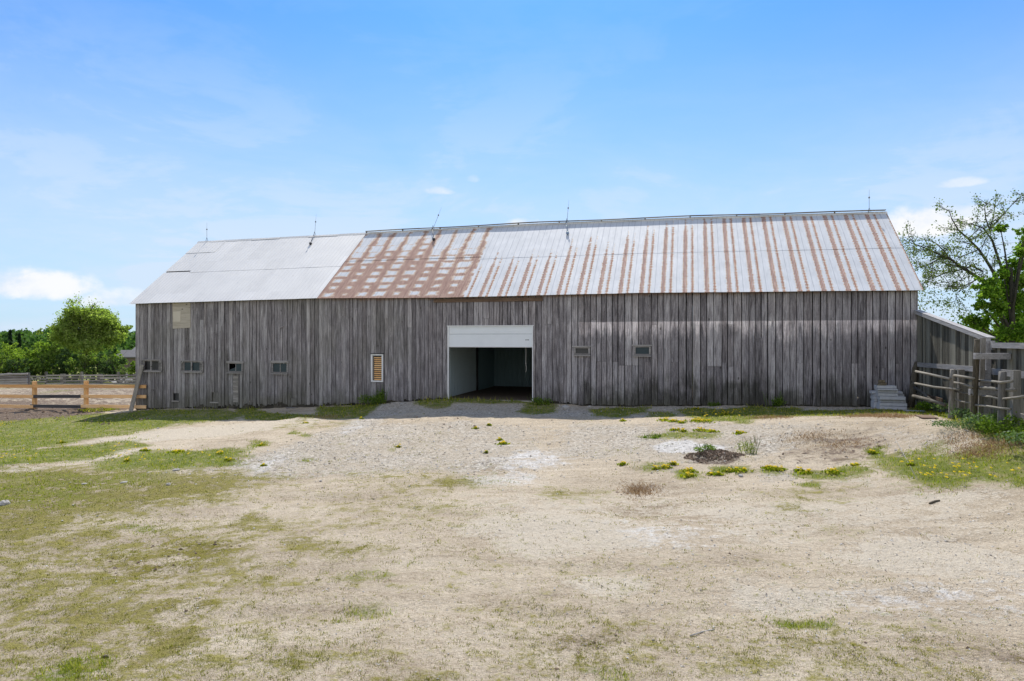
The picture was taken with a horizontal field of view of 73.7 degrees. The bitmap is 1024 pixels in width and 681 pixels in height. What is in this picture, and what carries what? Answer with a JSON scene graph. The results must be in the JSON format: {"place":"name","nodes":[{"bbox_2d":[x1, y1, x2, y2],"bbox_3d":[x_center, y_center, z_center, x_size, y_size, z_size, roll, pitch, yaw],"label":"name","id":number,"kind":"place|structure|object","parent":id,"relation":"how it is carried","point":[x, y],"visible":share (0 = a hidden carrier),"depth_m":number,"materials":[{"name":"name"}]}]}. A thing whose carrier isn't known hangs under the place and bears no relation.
{"place":"outdoors","nodes":[
{"label":"outdoors","id":0,"kind":"place"},
{"bbox_2d":[0,367,1023,680],"bbox_3d":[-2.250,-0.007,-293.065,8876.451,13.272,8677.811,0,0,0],"label":"ground","id":1,"kind":"structure","parent":0,"point":[404,595],"depth_m":10.79,"materials":[{"name":"grey gravel"}]},
{"bbox_2d":[0,500,9,505],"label":"stone","id":2,"kind":"object","parent":1,"relation":"on","point":[4,502],"visible":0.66,"depth_m":14.19,"materials":[{"name":"white stone"}]},
{"bbox_2d":[6,330,14,355],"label":"conifer tree","id":3,"kind":"object","parent":1,"relation":"on","point":[10,335],"visible":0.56,"depth_m":149.79,"materials":[{"name":"green plant"}]},
{"bbox_2d":[0,356,20,375],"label":"shrub","id":4,"kind":"object","parent":1,"relation":"on","point":[4,363],"visible":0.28,"depth_m":81.08,"materials":[{"name":"green plant"}]},
{"bbox_2d":[0,346,23,373],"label":"shrub","id":5,"kind":"object","parent":1,"relation":"on","point":[16,355],"visible":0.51,"depth_m":80.83,"materials":[{"name":"green plant"}]},
{"bbox_2d":[0,373,29,384],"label":"log fence","id":6,"kind":"object","parent":1,"relation":"on","point":[11,379],"visible":0.93,"depth_m":65.91,"materials":[{"name":"grey wood"}]},
{"bbox_2d":[0,342,31,368],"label":"shrub","id":7,"kind":"object","parent":1,"relation":"on","point":[4,345],"visible":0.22,"depth_m":91.33,"materials":[{"name":"green plant"}]},
{"bbox_2d":[16,333,22,359],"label":"conifer tree","id":8,"kind":"object","parent":1,"relation":"on","point":[19,340],"visible":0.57,"depth_m":149.83,"materials":[{"name":"green plant"}]},
{"bbox_2d":[2,356,38,380],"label":"shrub","id":9,"kind":"object","parent":1,"relation":"on","point":[14,365],"visible":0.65,"depth_m":79.44,"materials":[{"name":"green plant"}]},
{"bbox_2d":[22,341,42,363],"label":"shrub","id":10,"kind":"object","parent":1,"relation":"on","point":[36,346],"visible":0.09,"depth_m":93.86,"materials":[{"name":"green plant"}]},
{"bbox_2d":[18,354,55,380],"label":"shrub","id":11,"kind":"object","parent":1,"relation":"on","point":[37,366],"visible":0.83,"depth_m":80.61,"materials":[{"name":"green plant"}]},
{"bbox_2d":[23,342,58,376],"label":"shrub","id":12,"kind":"object","parent":1,"relation":"on","point":[28,353],"visible":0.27,"depth_m":91.83,"materials":[{"name":"green plant"}]},
{"bbox_2d":[34,342,74,379],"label":"shrub","id":13,"kind":"object","parent":1,"relation":"on","point":[50,355],"visible":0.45,"depth_m":82.60,"materials":[{"name":"green plant"}]},
{"bbox_2d":[50,347,83,381],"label":"shrub","id":14,"kind":"object","parent":1,"relation":"on","point":[61,364],"visible":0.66,"depth_m":81.75,"materials":[{"name":"green plant"}]},
{"bbox_2d":[0,381,145,409],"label":"board fence","id":15,"kind":"object","parent":1,"relation":"on","point":[34,386],"visible":0.81,"depth_m":33.61,"materials":[{"name":"brown wood"}]},
{"bbox_2d":[25,372,135,383],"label":"rail fence","id":16,"kind":"object","parent":1,"relation":"on","point":[63,378],"visible":0.81,"depth_m":74.85,"materials":[{"name":"wood"}]},
{"bbox_2d":[63,351,100,381],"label":"shrub","id":17,"kind":"object","parent":1,"relation":"on","point":[85,362],"visible":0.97,"depth_m":79.85,"materials":[{"name":"green plant"}]},
{"bbox_2d":[36,293,132,374],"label":"maple tree","id":18,"kind":"object","parent":1,"relation":"on","point":[78,328],"visible":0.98,"depth_m":84.75,"materials":[{"name":"green plant"}]},
{"bbox_2d":[83,351,114,381],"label":"shrub","id":19,"kind":"object","parent":1,"relation":"on","point":[104,367],"visible":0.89,"depth_m":80.80,"materials":[{"name":"green plant"}]},
{"bbox_2d":[78,407,120,411],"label":"weed clump","id":20,"kind":"object","parent":1,"relation":"on","point":[98,409],"visible":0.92,"depth_m":32.92,"materials":[{"name":"green plant"}]},
{"bbox_2d":[101,352,127,379],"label":"shrub","id":21,"kind":"object","parent":1,"relation":"on","point":[124,360],"visible":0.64,"depth_m":82.07,"materials":[{"name":"green plant"}]},
{"bbox_2d":[100,348,128,369],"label":"shrub","id":22,"kind":"object","parent":1,"relation":"on","point":[114,356],"visible":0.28,"depth_m":97.59,"materials":[{"name":"green plant"}]},
{"bbox_2d":[115,364,129,379],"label":"shrub","id":23,"kind":"object","parent":1,"relation":"on","point":[124,372],"visible":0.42,"depth_m":78.84,"materials":[{"name":"green plant"}]},
{"bbox_2d":[112,374,132,382],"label":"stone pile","id":24,"kind":"object","parent":1,"relation":"on","point":[123,379],"visible":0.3,"depth_m":75.86,"materials":[{"name":"grey stone"}]},
{"bbox_2d":[116,347,135,367],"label":"farm house","id":25,"kind":"structure","parent":1,"relation":"on","point":[129,356],"depth_m":132.52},
{"bbox_2d":[122,361,135,374],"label":"shrub","id":26,"kind":"object","parent":1,"relation":"on","point":[133,367],"visible":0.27,"depth_m":81.37,"materials":[{"name":"green plant"}]},
{"bbox_2d":[129,363,135,376],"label":"shrub","id":27,"kind":"object","parent":1,"relation":"on","point":[132,370],"visible":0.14,"depth_m":81.36,"materials":[{"name":"green plant"}]},
{"bbox_2d":[129,364,143,410],"bbox_3d":[-17.842,2.266,32.431,0.649,2.271,0.187,0,0,-36],"label":"leaning plank","id":28,"kind":"object","parent":1,"relation":"on","point":[136,387],"visible":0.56,"depth_m":32.41,"materials":[{"name":"grey wood"}]},
{"bbox_2d":[166,449,189,452],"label":"dandelion clump","id":29,"kind":"object","parent":1,"relation":"on","point":[178,451],"visible":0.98,"depth_m":20.02,"materials":[{"name":"yellow plant"}]},
{"bbox_2d":[358,391,385,404],"bbox_3d":[-5.909,2.452,29.112,1.394,0.630,0.702,0,0,0],"label":"weed clump","id":30,"kind":"object","parent":1,"relation":"on","point":[371,399],"visible":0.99,"depth_m":29.02,"materials":[{"name":"green plant"}]},
{"bbox_2d":[376,387,388,403],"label":"weed clump","id":31,"kind":"object","parent":1,"relation":"on","point":[381,393],"visible":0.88,"depth_m":29.33,"materials":[{"name":"green plant"}]},
{"bbox_2d":[494,440,509,444],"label":"dandelion clump","id":32,"kind":"object","parent":1,"relation":"on","point":[503,442],"visible":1,"depth_m":19.84,"materials":[{"name":"yellow plant"}]},
{"bbox_2d":[0,320,1004,366],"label":"wood","id":33,"kind":"object","parent":1,"relation":"on","point":[29,338],"visible":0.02,"depth_m":162.28,"materials":[{"name":"green plant"}]},
{"bbox_2d":[1,407,1020,477],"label":"dandelion heads","id":34,"kind":"object","parent":1,"relation":"on","point":[704,415],"visible":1,"depth_m":14.54,"materials":[{"name":"yellow plant"}]},
{"bbox_2d":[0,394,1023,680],"bbox_3d":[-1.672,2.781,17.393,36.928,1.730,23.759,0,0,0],"label":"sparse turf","id":35,"kind":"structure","parent":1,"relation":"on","point":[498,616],"depth_m":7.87,"materials":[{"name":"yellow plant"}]},
{"bbox_2d":[0,407,1023,680],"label":"dry straw","id":36,"kind":"object","parent":1,"relation":"on","point":[436,605],"visible":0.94,"depth_m":9.04,"materials":[{"name":"beige plant"}]},
{"bbox_2d":[5,408,1023,669],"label":"earth clods","id":37,"kind":"object","parent":1,"relation":"on","point":[449,426],"visible":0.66,"depth_m":15.96,"materials":[{"name":"brown soil"}]},
{"bbox_2d":[129,196,923,409],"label":"barn","id":38,"kind":"structure","parent":1,"relation":"on","point":[798,309],"depth_m":29.04,"materials":[{"name":"grey wood"}]},
{"bbox_2d":[141,359,161,371],"bbox_3d":[-17.147,1.202,32.532,1.207,0.601,0.195,0,0,15],"label":"window","id":39,"kind":"structure","parent":38,"relation":"in","point":[154,365],"depth_m":32.57,"materials":[{"name":"grey wood"}]},
{"bbox_2d":[180,360,203,372],"bbox_3d":[-14.967,1.219,31.922,1.247,0.574,0.112,0,0,15],"label":"window","id":40,"kind":"structure","parent":38,"relation":"in","point":[191,365],"depth_m":31.93,"materials":[{"name":"grey wood"}]},
{"bbox_2d":[226,361,243,373],"bbox_3d":[-12.707,1.227,31.331,0.915,0.564,0.118,0,0,15],"label":"window","id":41,"kind":"structure","parent":38,"relation":"in","point":[238,364],"depth_m":31.34,"materials":[{"name":"grey wood"}]},
{"bbox_2d":[270,360,288,373],"bbox_3d":[-10.465,1.206,30.746,0.953,0.626,0.118,0,0,15],"label":"window","id":42,"kind":"structure","parent":38,"relation":"in","point":[278,367],"depth_m":30.77,"materials":[{"name":"grey wood"}]},
{"bbox_2d":[370,353,383,381],"bbox_3d":[-5.816,1.172,29.579,0.632,1.235,0.180,0,0,15],"label":"slatted window","id":43,"kind":"structure","parent":38,"relation":"in","point":[376,358],"depth_m":29.62,"materials":[{"name":"wood"}]},
{"bbox_2d":[448,325,533,399],"bbox_3d":[-0.880,0.943,28.440,3.743,3.135,0.398,0,0,15],"label":"overhead door","id":44,"kind":"structure","parent":38,"relation":"in","point":[475,335],"depth_m":28.29,"materials":[{"name":"white paint"}]},
{"bbox_2d":[572,346,590,355],"bbox_3d":[2.785,0.417,27.270,0.772,0.410,0.112,0,0,15],"label":"window","id":45,"kind":"structure","parent":38,"relation":"in","point":[578,350],"depth_m":27.29,"materials":[{"name":"grey wood"}]},
{"bbox_2d":[632,345,651,356],"bbox_3d":[5.076,0.396,26.670,0.781,0.462,0.112,0,0,15],"label":"window","id":46,"kind":"structure","parent":38,"relation":"in","point":[639,350],"depth_m":26.69,"materials":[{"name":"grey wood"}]},
{"bbox_2d":[527,396,552,404],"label":"weed clump","id":47,"kind":"object","parent":1,"relation":"on","point":[537,401],"visible":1,"depth_m":27.30,"materials":[{"name":"green plant"}]},
{"bbox_2d":[640,433,660,438],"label":"weed clump","id":48,"kind":"object","parent":1,"relation":"on","point":[655,436],"visible":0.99,"depth_m":19.76,"materials":[{"name":"green plant"}]},
{"bbox_2d":[291,411,1023,500],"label":"dead grass","id":49,"kind":"structure","parent":1,"relation":"on","point":[901,415],"depth_m":15.87,"materials":[{"name":"plant"}]},
{"bbox_2d":[656,417,668,421],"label":"dandelion clump","id":50,"kind":"object","parent":1,"relation":"on","point":[664,419],"visible":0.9,"depth_m":22.16,"materials":[{"name":"yellow plant"}]},
{"bbox_2d":[659,464,672,468],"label":"dandelion clump","id":51,"kind":"object","parent":1,"relation":"on","point":[666,466],"visible":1,"depth_m":16.17,"materials":[{"name":"yellow plant"}]},
{"bbox_2d":[667,461,678,465],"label":"dandelion clump","id":52,"kind":"object","parent":1,"relation":"on","point":[673,463],"visible":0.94,"depth_m":16.47,"materials":[{"name":"yellow plant"}]},
{"bbox_2d":[667,419,680,422],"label":"dandelion clump","id":53,"kind":"object","parent":1,"relation":"on","point":[672,420],"visible":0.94,"depth_m":21.74,"materials":[{"name":"yellow plant"}]},
{"bbox_2d":[680,472,696,477],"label":"dandelion clump","id":54,"kind":"object","parent":1,"relation":"on","point":[687,474],"visible":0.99,"depth_m":15.27,"materials":[{"name":"yellow plant"}]},
{"bbox_2d":[680,467,698,472],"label":"dandelion clump","id":55,"kind":"object","parent":1,"relation":"on","point":[691,469],"visible":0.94,"depth_m":15.81,"materials":[{"name":"yellow plant"}]},
{"bbox_2d":[682,417,715,423],"bbox_3d":[5.996,2.520,21.584,1.191,0.142,0.973,0,0,0],"label":"dandelion clump","id":56,"kind":"object","parent":1,"relation":"on","point":[701,420],"visible":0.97,"depth_m":21.48,"materials":[{"name":"yellow plant"}]},
{"bbox_2d":[692,427,707,431],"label":"dandelion clump","id":57,"kind":"object","parent":1,"relation":"on","point":[700,429],"visible":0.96,"depth_m":20.09,"materials":[{"name":"yellow plant"}]},
{"bbox_2d":[690,629,714,635],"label":"fallen branch","id":58,"kind":"object","parent":1,"relation":"on","point":[701,632],"visible":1,"depth_m":7.47,"materials":[{"name":"beige wood"}]},
{"bbox_2d":[693,442,716,451],"bbox_3d":[4.813,2.683,17.134,0.626,0.239,0.309,0,0,-10],"label":"weed clump","id":59,"kind":"object","parent":1,"relation":"on","point":[710,446],"visible":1,"depth_m":17.10,"materials":[{"name":"green plant"}]},
{"bbox_2d":[706,469,716,475],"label":"dandelion clump","id":60,"kind":"object","parent":1,"relation":"on","point":[710,473],"visible":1,"depth_m":15.41,"materials":[{"name":"yellow plant"}]},
{"bbox_2d":[703,429,720,432],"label":"dandelion clump","id":61,"kind":"object","parent":1,"relation":"on","point":[708,430],"visible":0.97,"depth_m":19.84,"materials":[{"name":"yellow plant"}]},
{"bbox_2d":[683,449,744,460],"bbox_3d":[5.064,2.846,17.101,1.571,0.264,0.976,0,0,0],"label":"soil heap","id":62,"kind":"object","parent":1,"relation":"on","point":[721,451],"visible":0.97,"depth_m":16.91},
{"bbox_2d":[707,400,720,405],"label":"weed clump","id":63,"kind":"object","parent":1,"relation":"on","point":[714,404],"visible":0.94,"depth_m":25.79,"materials":[{"name":"green plant"}]},
{"bbox_2d":[722,467,734,472],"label":"dandelion clump","id":64,"kind":"object","parent":1,"relation":"on","point":[727,470],"visible":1,"depth_m":15.66,"materials":[{"name":"yellow plant"}]},
{"bbox_2d":[732,430,747,434],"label":"dandelion clump","id":65,"kind":"object","parent":1,"relation":"on","point":[740,432],"visible":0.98,"depth_m":19.17,"materials":[{"name":"yellow plant"}]},
{"bbox_2d":[731,467,753,472],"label":"dandelion clump","id":66,"kind":"object","parent":1,"relation":"on","point":[738,469],"visible":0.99,"depth_m":15.63,"materials":[{"name":"yellow plant"}]},
{"bbox_2d":[734,437,760,453],"bbox_3d":[6.031,2.668,17.438,0.692,0.514,0.328,0,0,0],"label":"weed clump","id":67,"kind":"object","parent":1,"relation":"on","point":[746,448],"visible":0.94,"depth_m":17.41,"materials":[{"name":"green plant"}]},
{"bbox_2d":[760,465,775,469],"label":"dandelion clump","id":68,"kind":"object","parent":1,"relation":"on","point":[767,467],"visible":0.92,"depth_m":15.67,"materials":[{"name":"green plant"}]},
{"bbox_2d":[762,391,786,406],"bbox_3d":[9.685,2.163,25.197,0.856,0.644,0.428,0,0,0],"label":"weed clump","id":69,"kind":"object","parent":1,"relation":"on","point":[779,401],"visible":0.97,"depth_m":25.14,"materials":[{"name":"green plant"}]},
{"bbox_2d":[769,465,786,471],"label":"dandelion clump","id":70,"kind":"object","parent":1,"relation":"on","point":[778,469],"visible":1,"depth_m":15.52,"materials":[{"name":"green plant"}]},
{"bbox_2d":[797,468,815,474],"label":"dandelion clump","id":71,"kind":"object","parent":1,"relation":"on","point":[806,472],"visible":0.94,"depth_m":15.07,"materials":[{"name":"green plant"}]},
{"bbox_2d":[820,468,846,474],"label":"dandelion clump","id":72,"kind":"object","parent":1,"relation":"on","point":[832,470],"visible":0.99,"depth_m":14.89,"materials":[{"name":"yellow plant"}]},
{"bbox_2d":[845,462,859,465],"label":"dandelion clump","id":73,"kind":"object","parent":1,"relation":"on","point":[855,463],"visible":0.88,"depth_m":15.38,"materials":[{"name":"yellow plant"}]},
{"bbox_2d":[867,449,878,453],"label":"dandelion clump","id":74,"kind":"object","parent":1,"relation":"on","point":[872,451],"visible":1,"depth_m":16.32,"materials":[{"name":"green plant"}]},
{"bbox_2d":[871,401,876,407],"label":"concrete slab","id":75,"kind":"object","parent":1,"relation":"on","point":[873,404],"depth_m":24.17,"materials":[{"name":"grey concrete"}]},
{"bbox_2d":[876,405,906,409],"bbox_3d":[13.205,2.337,23.748,0.853,0.112,0.440,0,0,15],"label":"concrete slab","id":76,"kind":"object","parent":1,"relation":"on","point":[889,407],"depth_m":23.59,"materials":[{"name":"grey concrete"}]},
{"bbox_2d":[877,402,906,406],"bbox_3d":[13.226,2.222,23.768,0.850,0.117,0.390,0,0,15],"label":"concrete slab","id":77,"kind":"object","parent":76,"relation":"on","point":[893,404],"depth_m":23.60,"materials":[{"name":"grey concrete"}]},
{"bbox_2d":[878,400,905,402],"bbox_3d":[13.237,2.114,23.791,0.787,0.097,0.340,0,0,14],"label":"concrete slab","id":78,"kind":"object","parent":77,"relation":"on","point":[891,401],"depth_m":23.65,"materials":[{"name":"grey concrete"}]},
{"bbox_2d":[877,396,905,400],"bbox_3d":[13.187,2.000,23.752,0.801,0.128,0.440,0,0,15],"label":"concrete slab","id":79,"kind":"object","parent":78,"relation":"on","point":[891,398],"depth_m":23.59,"materials":[{"name":"grey concrete"}]},
{"bbox_2d":[876,393,897,396],"bbox_3d":[13.069,1.884,23.809,0.609,0.103,0.390,0,0,16],"label":"concrete slab","id":80,"kind":"object","parent":79,"relation":"on","point":[887,394],"depth_m":23.64,"materials":[{"name":"grey concrete"}]},
{"bbox_2d":[875,390,897,392],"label":"concrete slab","id":81,"kind":"object","parent":80,"relation":"on","point":[883,391],"depth_m":23.70,"materials":[{"name":"grey concrete"}]},
{"bbox_2d":[874,388,897,390],"bbox_3d":[13.038,1.702,23.791,0.632,0.050,0.440,0,0,14],"label":"concrete slab","id":82,"kind":"object","parent":81,"relation":"on","point":[887,389],"depth_m":23.59,"materials":[{"name":"grey concrete"}]},
{"bbox_2d":[874,385,896,388],"bbox_3d":[13.025,1.621,23.822,0.617,0.109,0.388,0,0,15],"label":"concrete slab","id":83,"kind":"object","parent":82,"relation":"on","point":[885,387],"depth_m":23.68,"materials":[{"name":"grey concrete"}]},
{"bbox_2d":[906,460,914,465],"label":"dandelion clump","id":84,"kind":"object","parent":1,"relation":"on","point":[911,463],"visible":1,"depth_m":14.79,"materials":[{"name":"green plant"}]},
{"bbox_2d":[907,361,918,407],"bbox_3d":[14.119,1.612,24.054,0.620,1.742,0.240,0,0,-31],"label":"leaning log","id":85,"kind":"object","parent":1,"relation":"on","point":[911,399],"visible":0.72,"depth_m":24.00,"materials":[{"name":"grey wood"}]},
{"bbox_2d":[915,401,932,409],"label":"weed clump","id":86,"kind":"object","parent":1,"relation":"on","point":[925,405],"visible":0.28,"depth_m":22.66,"materials":[{"name":"green plant"}]},
{"bbox_2d":[915,415,938,418],"bbox_3d":[11.780,2.168,19.399,0.420,0.030,0.500,0,3,9],"label":"loose board","id":87,"kind":"object","parent":1,"relation":"on","point":[927,417],"visible":1,"depth_m":19.35,"materials":[{"name":"brown wood"}]},
{"bbox_2d":[930,399,947,410],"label":"weed clump","id":88,"kind":"object","parent":1,"relation":"on","point":[941,407],"visible":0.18,"depth_m":21.06,"materials":[{"name":"green plant"}]},
{"bbox_2d":[944,402,969,418],"bbox_3d":[12.461,1.915,18.561,1.147,0.513,0.798,0,0,37],"label":"weed clump","id":89,"kind":"object","parent":1,"relation":"on","point":[959,410],"visible":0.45,"depth_m":18.62,"materials":[{"name":"green plant"}]},
{"bbox_2d":[926,418,992,429],"bbox_3d":[10.987,2.038,16.608,1.603,0.264,1.091,0,0,34],"label":"weed clump","id":90,"kind":"object","parent":1,"relation":"on","point":[944,423],"visible":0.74,"depth_m":16.69,"materials":[{"name":"green plant"}]},
{"bbox_2d":[897,188,1023,320],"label":"spring tree","id":91,"kind":"object","parent":1,"relation":"on","point":[941,256],"visible":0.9,"depth_m":39.87,"materials":[{"name":"green plant"}]},
{"bbox_2d":[912,338,1023,430],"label":"pole fence","id":92,"kind":"object","parent":1,"relation":"on","point":[980,392],"visible":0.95,"depth_m":17.51,"materials":[{"name":"grey wood"}]},
{"bbox_2d":[914,310,1023,420],"bbox_3d":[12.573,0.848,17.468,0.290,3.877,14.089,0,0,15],"label":"lean-to shed","id":93,"kind":"object","parent":1,"relation":"on","point":[944,346],"visible":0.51,"depth_m":20.96,"materials":[{"name":"grey wood"}]},
{"bbox_2d":[949,405,1010,430],"bbox_3d":[11.470,1.855,16.532,1.562,0.596,0.861,0,0,-17],"label":"weed clump","id":94,"kind":"object","parent":1,"relation":"on","point":[971,421],"visible":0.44,"depth_m":16.48,"materials":[{"name":"green plant"}]},
{"bbox_2d":[959,224,1023,342],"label":"maple tree","id":95,"kind":"object","parent":1,"relation":"on","point":[1009,328],"visible":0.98,"depth_m":37.35,"materials":[{"name":"green plant"}]},
{"bbox_2d":[967,410,1023,434],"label":"weed clump","id":96,"kind":"object","parent":1,"relation":"on","point":[986,427],"visible":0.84,"depth_m":15.77,"materials":[{"name":"green plant"}]},
{"bbox_2d":[977,312,1023,342],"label":"spring shrub","id":97,"kind":"object","parent":1,"relation":"on","point":[983,331],"visible":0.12,"depth_m":60.03,"materials":[{"name":"green plant"}]},
{"bbox_2d":[989,415,1023,443],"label":"weed clump","id":98,"kind":"object","parent":1,"relation":"on","point":[1019,429],"visible":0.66,"depth_m":15.10,"materials":[{"name":"green plant"}]},
{"bbox_2d":[995,425,1023,447],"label":"weed clump","id":99,"kind":"object","parent":1,"relation":"on","point":[1015,433],"visible":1,"depth_m":14.40,"materials":[{"name":"green plant"}]},
{"bbox_2d":[1013,244,1023,319],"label":"maple tree","id":100,"kind":"object","parent":1,"relation":"on","point":[1019,305],"visible":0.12,"depth_m":44.95,"materials":[{"name":"green plant"}]},
{"bbox_2d":[0,0,1023,331],"label":"sky","id":101,"kind":"structure","parent":0,"point":[131,130],"materials":[{"name":"blue"}]},
{"bbox_2d":[869,390,902,393],"bbox_3d":[13.264,1.841,24.218,0.971,0.095,0.440,0,0,16],"label":"concrete slab","id":102,"kind":"object","parent":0,"point":[874,392],"depth_m":24.14,"materials":[{"name":"grey concrete"}]}
]}

